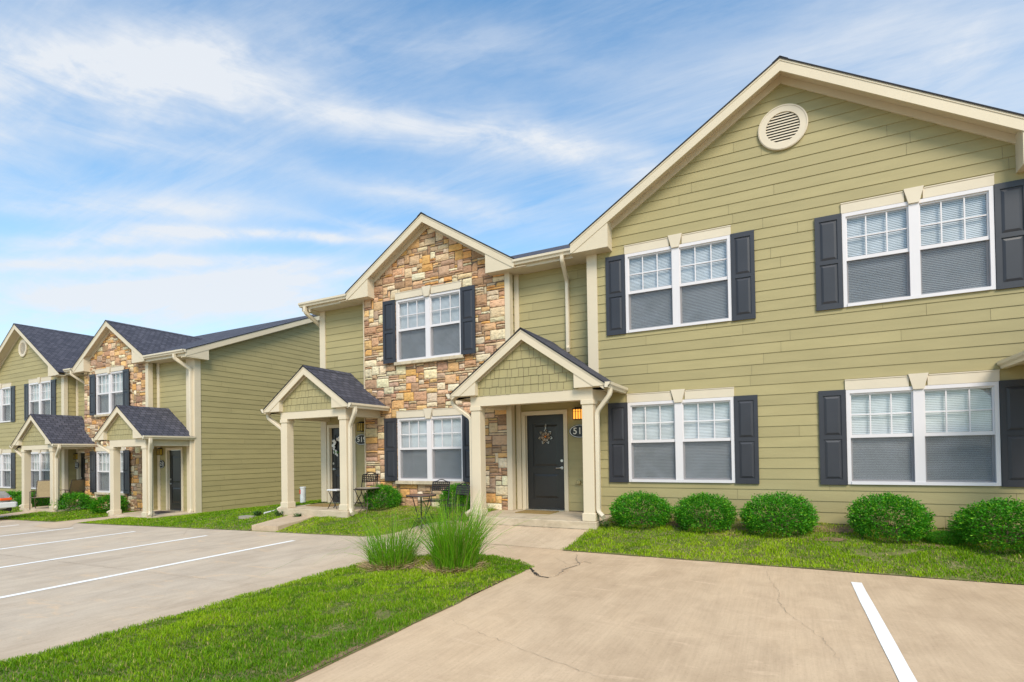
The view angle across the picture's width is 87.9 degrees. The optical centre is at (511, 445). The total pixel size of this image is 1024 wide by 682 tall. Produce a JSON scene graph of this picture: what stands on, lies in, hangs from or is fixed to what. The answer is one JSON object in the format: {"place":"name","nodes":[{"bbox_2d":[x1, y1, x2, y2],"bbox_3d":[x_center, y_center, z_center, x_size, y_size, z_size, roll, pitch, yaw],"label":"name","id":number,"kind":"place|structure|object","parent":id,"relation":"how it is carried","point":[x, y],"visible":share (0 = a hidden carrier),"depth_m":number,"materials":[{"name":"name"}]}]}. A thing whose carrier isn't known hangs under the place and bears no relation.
{"place":"outdoors","nodes":[
{"label":"outdoors","id":0,"kind":"place"},
{"bbox_2d":[0,509,136,521],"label":"lawn","id":1,"kind":"structure","parent":0,"point":[57,516],"depth_m":17.29,"materials":[{"name":"green plant"}]},
{"bbox_2d":[49,491,93,511],"bbox_3d":[-16.001,2.015,19.367,1.483,0.757,1.213,-1,-1,-24],"label":"round shrub","id":2,"kind":"object","parent":1,"relation":"on","point":[73,497],"visible":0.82,"depth_m":19.19,"materials":[{"name":"green plant"}]},
{"bbox_2d":[87,493,128,513],"bbox_3d":[-13.925,1.990,18.401,1.207,0.706,1.642,0,-1,-32],"label":"round shrub","id":3,"kind":"object","parent":1,"relation":"on","point":[98,506],"visible":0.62,"depth_m":18.01,"materials":[{"name":"green plant"}]},
{"bbox_2d":[79,499,320,530],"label":"lawn","id":4,"kind":"structure","parent":0,"point":[232,527],"depth_m":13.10,"materials":[{"name":"green plant"}]},
{"bbox_2d":[238,515,253,518],"bbox_3d":[-6.613,1.775,13.315,0.440,0.050,0.440,-1,-1,27],"label":"valve cover","id":5,"kind":"object","parent":4,"relation":"on","point":[243,516],"visible":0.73,"depth_m":13.17,"materials":[{"name":"concrete"}]},
{"bbox_2d":[253,511,262,515],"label":"weed","id":6,"kind":"object","parent":4,"relation":"on","point":[258,513],"visible":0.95,"depth_m":13.34,"materials":[{"name":"green plant"}]},
{"bbox_2d":[275,510,282,516],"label":"weed","id":7,"kind":"object","parent":4,"relation":"on","point":[277,513],"visible":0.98,"depth_m":12.85,"materials":[{"name":"green plant"}]},
{"bbox_2d":[299,487,305,502],"bbox_3d":[-6.532,1.562,16.596,0.189,0.575,0.192,-1,-1,27],"label":"utility post","id":8,"kind":"object","parent":4,"relation":"on","point":[302,491],"visible":0.91,"depth_m":16.53,"materials":[{"name":"white plastic"}]},
{"bbox_2d":[0,553,533,681],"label":"lawn","id":9,"kind":"structure","parent":0,"point":[387,615],"depth_m":4.50,"materials":[{"name":"green plant"}]},
{"bbox_2d":[279,631,393,681],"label":"bare soil","id":10,"kind":"structure","parent":9,"relation":"on","point":[341,654],"depth_m":3.99,"materials":[{"name":"brown soil"}]},
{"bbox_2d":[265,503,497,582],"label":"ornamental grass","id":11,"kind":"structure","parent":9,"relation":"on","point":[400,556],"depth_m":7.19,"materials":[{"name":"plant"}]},
{"bbox_2d":[394,559,470,568],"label":"bare soil","id":12,"kind":"structure","parent":9,"relation":"on","point":[418,566],"depth_m":7.16,"materials":[{"name":"brown soil"}]},
{"bbox_2d":[358,492,552,596],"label":"ornamental grass","id":13,"kind":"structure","parent":9,"relation":"on","point":[454,549],"depth_m":6.86,"materials":[{"name":"plant"}]},
{"bbox_2d":[459,580,501,600],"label":"bare soil","id":14,"kind":"structure","parent":9,"relation":"on","point":[479,590],"depth_m":5.92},
{"bbox_2d":[276,505,495,535],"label":"lawn","id":15,"kind":"structure","parent":0,"point":[354,534],"depth_m":11.41,"materials":[{"name":"green plant"}]},
{"bbox_2d":[355,487,379,513],"bbox_3d":[-3.333,1.254,12.276,0.566,0.589,0.566,-1,-1,27],"label":"bistro table","id":16,"kind":"object","parent":15,"relation":"on","point":[366,488],"visible":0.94,"depth_m":12.26,"materials":[{"name":"metal"}]},
{"bbox_2d":[362,484,402,508],"bbox_3d":[-3.068,1.189,12.566,0.934,0.646,0.906,-1,-1,6],"label":"round shrub","id":17,"kind":"object","parent":15,"relation":"on","point":[388,491],"visible":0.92,"depth_m":12.36,"materials":[{"name":"green plant"}]},
{"bbox_2d":[422,479,449,519],"bbox_3d":[-1.563,1.126,10.925,0.420,0.870,0.516,-1,-1,20],"label":"bistro chair","id":18,"kind":"object","parent":15,"relation":"on","point":[438,488],"visible":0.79,"depth_m":11.09,"materials":[{"name":"black metal"}]},
{"bbox_2d":[439,483,469,511],"bbox_3d":[-1.181,1.126,11.622,0.903,0.685,0.880,-2,-1,41],"label":"round shrub","id":19,"kind":"object","parent":15,"relation":"on","point":[453,486],"visible":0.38,"depth_m":11.38,"materials":[{"name":"green plant"}]},
{"bbox_2d":[0,0,1023,448],"label":"sky","id":20,"kind":"structure","parent":0,"point":[185,167],"materials":[{"name":"blue"}]},
{"bbox_2d":[4,502,1023,630],"bbox_3d":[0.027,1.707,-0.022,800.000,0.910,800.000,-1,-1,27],"label":"ground","id":21,"kind":"structure","parent":0,"point":[358,505],"depth_m":7.53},
{"bbox_2d":[0,511,36,516],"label":"walkway","id":22,"kind":"structure","parent":21,"relation":"on","point":[15,513],"depth_m":19.06,"materials":[{"name":"concrete"}]},
{"bbox_2d":[34,517,123,527],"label":"walkway","id":23,"kind":"structure","parent":21,"relation":"on","point":[65,524],"depth_m":15.42,"materials":[{"name":"concrete"}]},
{"bbox_2d":[0,314,320,517],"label":"townhouse","id":24,"kind":"structure","parent":21,"relation":"on","point":[186,423],"depth_m":19.26,"materials":[{"name":"paint"}]},
{"bbox_2d":[0,387,9,422],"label":"window","id":25,"kind":"structure","parent":24,"relation":"in","point":[4,392],"depth_m":23.06,"materials":[{"name":"white plastic"}]},
{"bbox_2d":[0,453,10,487],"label":"window","id":26,"kind":"structure","parent":24,"relation":"in","point":[5,458],"depth_m":23.02,"materials":[{"name":"white plastic"}]},
{"bbox_2d":[29,480,49,509],"bbox_3d":[-17.184,1.779,19.491,0.652,1.036,0.738,-1,-1,-27],"label":"sling chair","id":27,"kind":"object","parent":24,"relation":"on","point":[42,488],"visible":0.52,"depth_m":19.65,"materials":[{"name":"beige fabric"}]},
{"bbox_2d":[29,380,50,414],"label":"window","id":28,"kind":"structure","parent":24,"relation":"in","point":[39,393],"depth_m":21.50,"materials":[{"name":"white plastic"}]},
{"bbox_2d":[31,452,49,488],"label":"window","id":29,"kind":"structure","parent":24,"relation":"in","point":[40,462],"depth_m":21.60,"materials":[{"name":"white plastic"}]},
{"bbox_2d":[62,479,84,502],"bbox_3d":[-16.606,1.777,20.070,0.738,1.036,0.652,-1,-1,15],"label":"sling chair","id":30,"kind":"object","parent":24,"relation":"on","point":[78,485],"visible":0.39,"depth_m":19.96,"materials":[{"name":"beige fabric"}]},
{"bbox_2d":[81,453,84,502],"bbox_3d":[-16.586,1.264,20.649,0.758,2.011,0.112,-1,-1,27],"label":"door","id":31,"kind":"structure","parent":24,"relation":"in","point":[82,454],"depth_m":20.78,"materials":[{"name":"black paint"}]},
{"bbox_2d":[96,451,122,492],"bbox_3d":[-14.493,0.933,19.252,1.867,1.500,0.158,-1,-1,27],"label":"window","id":32,"kind":"structure","parent":24,"relation":"in","point":[102,457],"depth_m":19.55,"materials":[{"name":"white plastic"}]},
{"bbox_2d":[96,370,122,414],"bbox_3d":[-14.445,-1.920,19.468,1.867,1.600,0.562,-1,-1,27],"label":"window","id":33,"kind":"structure","parent":24,"relation":"in","point":[109,387],"depth_m":19.50,"materials":[{"name":"white plastic"}]},
{"bbox_2d":[153,511,173,513],"bbox_3d":[-11.577,2.171,17.427,0.850,0.014,0.550,-1,-1,27],"label":"doormat","id":34,"kind":"object","parent":24,"relation":"on","point":[157,512],"visible":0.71,"depth_m":17.30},
{"bbox_2d":[169,450,180,509],"bbox_3d":[-11.350,1.147,17.944,0.768,2.011,0.112,-1,-1,27],"label":"door","id":35,"kind":"structure","parent":24,"relation":"in","point":[175,455],"depth_m":17.98,"materials":[{"name":"black paint"}]},
{"bbox_2d":[0,519,563,660],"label":"parking lot","id":36,"kind":"structure","parent":21,"relation":"on","point":[75,582],"depth_m":7.67,"materials":[{"name":"concrete"}]},
{"bbox_2d":[0,491,16,510],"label":"pickup truck","id":37,"kind":"object","parent":36,"relation":"on","point":[7,503],"visible":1,"depth_m":17.12,"materials":[{"name":"silver metal"}]},
{"bbox_2d":[252,515,313,531],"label":"walkway","id":38,"kind":"structure","parent":21,"relation":"on","point":[275,525],"depth_m":11.93,"materials":[{"name":"concrete"}]},
{"bbox_2d":[364,520,587,549],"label":"walkway","id":39,"kind":"structure","parent":21,"relation":"on","point":[555,538],"depth_m":9.27,"materials":[{"name":"concrete"}]},
{"bbox_2d":[406,494,435,532],"bbox_3d":[-1.749,1.297,10.241,0.586,0.708,0.586,-1,-1,27],"label":"bistro table","id":40,"kind":"object","parent":39,"relation":"on","point":[420,495],"visible":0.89,"depth_m":10.19,"materials":[{"name":"black metal"}]},
{"bbox_2d":[438,482,469,526],"bbox_3d":[-1.129,1.155,10.326,0.516,0.870,0.420,0,-1,-43],"label":"bistro chair","id":41,"kind":"object","parent":39,"relation":"on","point":[462,490],"visible":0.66,"depth_m":10.42,"materials":[{"name":"black metal"}]},
{"bbox_2d":[260,56,1023,530],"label":"townhouse","id":42,"kind":"structure","parent":21,"relation":"on","point":[778,274],"depth_m":9.24,"materials":[{"name":"paint"}]},
{"bbox_2d":[305,503,338,506],"bbox_3d":[-4.751,1.501,13.508,0.800,0.014,0.550,-1,-1,27],"label":"doormat","id":43,"kind":"object","parent":42,"relation":"on","point":[323,505],"visible":0.81,"depth_m":13.38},
{"bbox_2d":[327,489,339,508],"bbox_3d":[-4.205,1.260,12.636,0.320,0.464,0.240,-1,-1,27],"label":"bistro table","id":44,"kind":"object","parent":42,"relation":"on","point":[334,490],"visible":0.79,"depth_m":12.56,"materials":[{"name":"white plastic"}]},
{"bbox_2d":[332,427,353,502],"bbox_3d":[-4.461,0.501,14.026,0.828,1.966,0.112,-1,-1,27],"label":"door","id":45,"kind":"structure","parent":42,"relation":"in","point":[335,431],"depth_m":14.17,"materials":[{"name":"black paint"}]},
{"bbox_2d":[331,437,339,455],"bbox_3d":[-4.602,0.009,14.080,0.492,0.532,0.051,-1,-1,27],"label":"door wreath","id":46,"kind":"object","parent":45,"relation":"attached to","point":[336,452],"depth_m":14.11,"materials":[{"name":"white fabric"}]},
{"bbox_2d":[353,472,377,508],"bbox_3d":[-3.520,1.052,12.774,0.420,0.870,0.516,0,-1,-44],"label":"folding chair","id":47,"kind":"object","parent":42,"relation":"on","point":[370,478],"visible":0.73,"depth_m":12.63,"materials":[{"name":"black metal"}]},
{"bbox_2d":[396,289,460,361],"bbox_3d":[-1.845,-2.790,12.645,1.867,1.600,0.562,-1,-1,27],"label":"window","id":48,"kind":"structure","parent":42,"relation":"in","point":[429,326],"depth_m":12.55,"materials":[{"name":"grey glass"}]},
{"bbox_2d":[397,415,462,480],"bbox_3d":[-1.801,0.064,12.608,1.867,1.600,0.562,-1,-1,27],"label":"window","id":49,"kind":"structure","parent":42,"relation":"in","point":[430,449],"depth_m":12.40,"materials":[{"name":"white plastic"}]},
{"bbox_2d":[539,424,551,443],"bbox_3d":[0.716,-0.258,11.343,0.331,0.420,0.050,-1,-1,27],"label":"wreath","id":50,"kind":"object","parent":42,"relation":"attached to","point":[547,436],"depth_m":11.33,"materials":[{"name":"plant"}]},
{"bbox_2d":[527,414,564,508],"bbox_3d":[0.721,0.340,11.349,0.878,2.004,0.112,-1,-1,27],"label":"door","id":51,"kind":"structure","parent":42,"relation":"in","point":[545,460],"depth_m":11.36,"materials":[{"name":"black paint"}]},
{"bbox_2d":[625,235,731,332],"bbox_3d":[3.115,-2.918,9.929,1.867,1.600,0.562,-1,-1,27],"label":"window","id":52,"kind":"structure","parent":42,"relation":"in","point":[688,284],"depth_m":9.77,"materials":[{"name":"grey glass"}]},
{"bbox_2d":[628,397,734,482],"bbox_3d":[3.160,-0.088,9.893,1.867,1.600,0.562,-1,-1,27],"label":"window","id":53,"kind":"structure","parent":42,"relation":"in","point":[688,440],"depth_m":9.67,"materials":[{"name":"grey glass"}]},
{"bbox_2d":[841,186,995,306],"bbox_3d":[6.246,-2.988,8.311,1.867,1.600,0.562,-1,-1,27],"label":"window","id":54,"kind":"structure","parent":42,"relation":"in","point":[942,245],"depth_m":8.11,"materials":[{"name":"grey glass"}]},
{"bbox_2d":[846,381,1001,485],"bbox_3d":[6.291,-0.158,8.275,1.867,1.600,0.562,-1,-1,27],"label":"window","id":55,"kind":"structure","parent":42,"relation":"in","point":[947,434],"depth_m":8.05,"materials":[{"name":"grey glass"}]},
{"bbox_2d":[293,551,1023,681],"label":"parking lot","id":56,"kind":"structure","parent":21,"relation":"on","point":[568,616],"depth_m":4.50,"materials":[{"name":"concrete"}]},
{"bbox_2d":[515,510,558,513],"bbox_3d":[0.515,1.359,10.939,0.780,0.014,0.480,-1,-1,27],"label":"doormat","id":57,"kind":"object","parent":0,"point":[537,512],"visible":1,"depth_m":10.89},
{"bbox_2d":[563,515,1023,583],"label":"lawn","id":58,"kind":"structure","parent":0,"point":[865,554],"depth_m":7.38,"materials":[{"name":"green plant"}]},
{"bbox_2d":[599,519,609,528],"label":"weed","id":59,"kind":"object","parent":58,"relation":"on","point":[607,525],"visible":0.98,"depth_m":9.34,"materials":[{"name":"green plant"}]},
{"bbox_2d":[608,490,674,527],"bbox_3d":[2.274,1.099,9.353,1.120,0.680,1.059,-2,-1,40],"label":"round shrub","id":60,"kind":"object","parent":58,"relation":"on","point":[618,507],"visible":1,"depth_m":9.13,"materials":[{"name":"green plant"}]},
{"bbox_2d":[664,521,693,526],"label":"bare soil","id":61,"kind":"structure","parent":58,"relation":"on","point":[673,523],"depth_m":9.21,"materials":[{"name":"brown soil"}]},
{"bbox_2d":[672,491,738,532],"bbox_3d":[3.209,1.087,8.862,1.079,0.669,1.174,-1,-1,-3],"label":"round shrub","id":62,"kind":"object","parent":58,"relation":"on","point":[683,511],"visible":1,"depth_m":8.61,"materials":[{"name":"green plant"}]},
{"bbox_2d":[704,533,742,536],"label":"bare soil","id":63,"kind":"structure","parent":58,"relation":"on","point":[723,535],"depth_m":8.38,"materials":[{"name":"brown soil"}]},
{"bbox_2d":[737,490,820,536],"bbox_3d":[4.181,1.044,8.363,1.285,0.714,1.132,-1,-1,-22],"label":"round shrub","id":64,"kind":"object","parent":58,"relation":"on","point":[807,520],"visible":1,"depth_m":8.12,"materials":[{"name":"green plant"}]},
{"bbox_2d":[793,526,853,532],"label":"bare soil","id":65,"kind":"structure","parent":58,"relation":"on","point":[840,529],"depth_m":8.22,"materials":[{"name":"brown soil"}]},
{"bbox_2d":[800,536,846,540],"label":"bare soil","id":66,"kind":"structure","parent":58,"relation":"on","point":[837,539],"depth_m":7.78,"materials":[{"name":"brown soil"}]},
{"bbox_2d":[844,491,936,541],"bbox_3d":[5.461,1.013,7.697,1.114,0.718,1.151,-1,-1,-1],"label":"round shrub","id":67,"kind":"object","parent":58,"relation":"on","point":[921,524],"visible":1,"depth_m":7.49,"materials":[{"name":"green plant"}]},
{"bbox_2d":[911,544,949,547],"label":"bare soil","id":68,"kind":"structure","parent":58,"relation":"on","point":[932,545],"depth_m":7.18,"materials":[{"name":"brown soil"}]},
{"bbox_2d":[925,530,963,544],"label":"round shrub","id":69,"kind":"object","parent":58,"relation":"on","point":[935,535],"visible":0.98,"depth_m":7.21,"materials":[{"name":"green plant"}]},
{"bbox_2d":[947,495,1023,551],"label":"round shrub","id":70,"kind":"object","parent":58,"relation":"on","point":[966,521],"visible":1,"depth_m":6.89,"materials":[{"name":"green plant"}]},
{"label":"lawn","id":71,"kind":"structure","parent":0,"visible":0},
{"bbox_2d":[5,490,33,502],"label":"round shrub","id":72,"kind":"object","parent":71,"relation":"on","point":[14,494],"visible":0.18,"depth_m":21.28,"materials":[{"name":"green plant"}]},
{"bbox_2d":[0,505,39,513],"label":"grass","id":73,"kind":"structure","parent":71,"relation":"on","point":[15,508],"depth_m":19.88,"materials":[{"name":"green plant"}]},
{"bbox_2d":[12,490,49,507],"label":"round shrub","id":74,"kind":"object","parent":71,"relation":"on","point":[43,503],"visible":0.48,"depth_m":20.68,"materials":[{"name":"green plant"}]}
]}

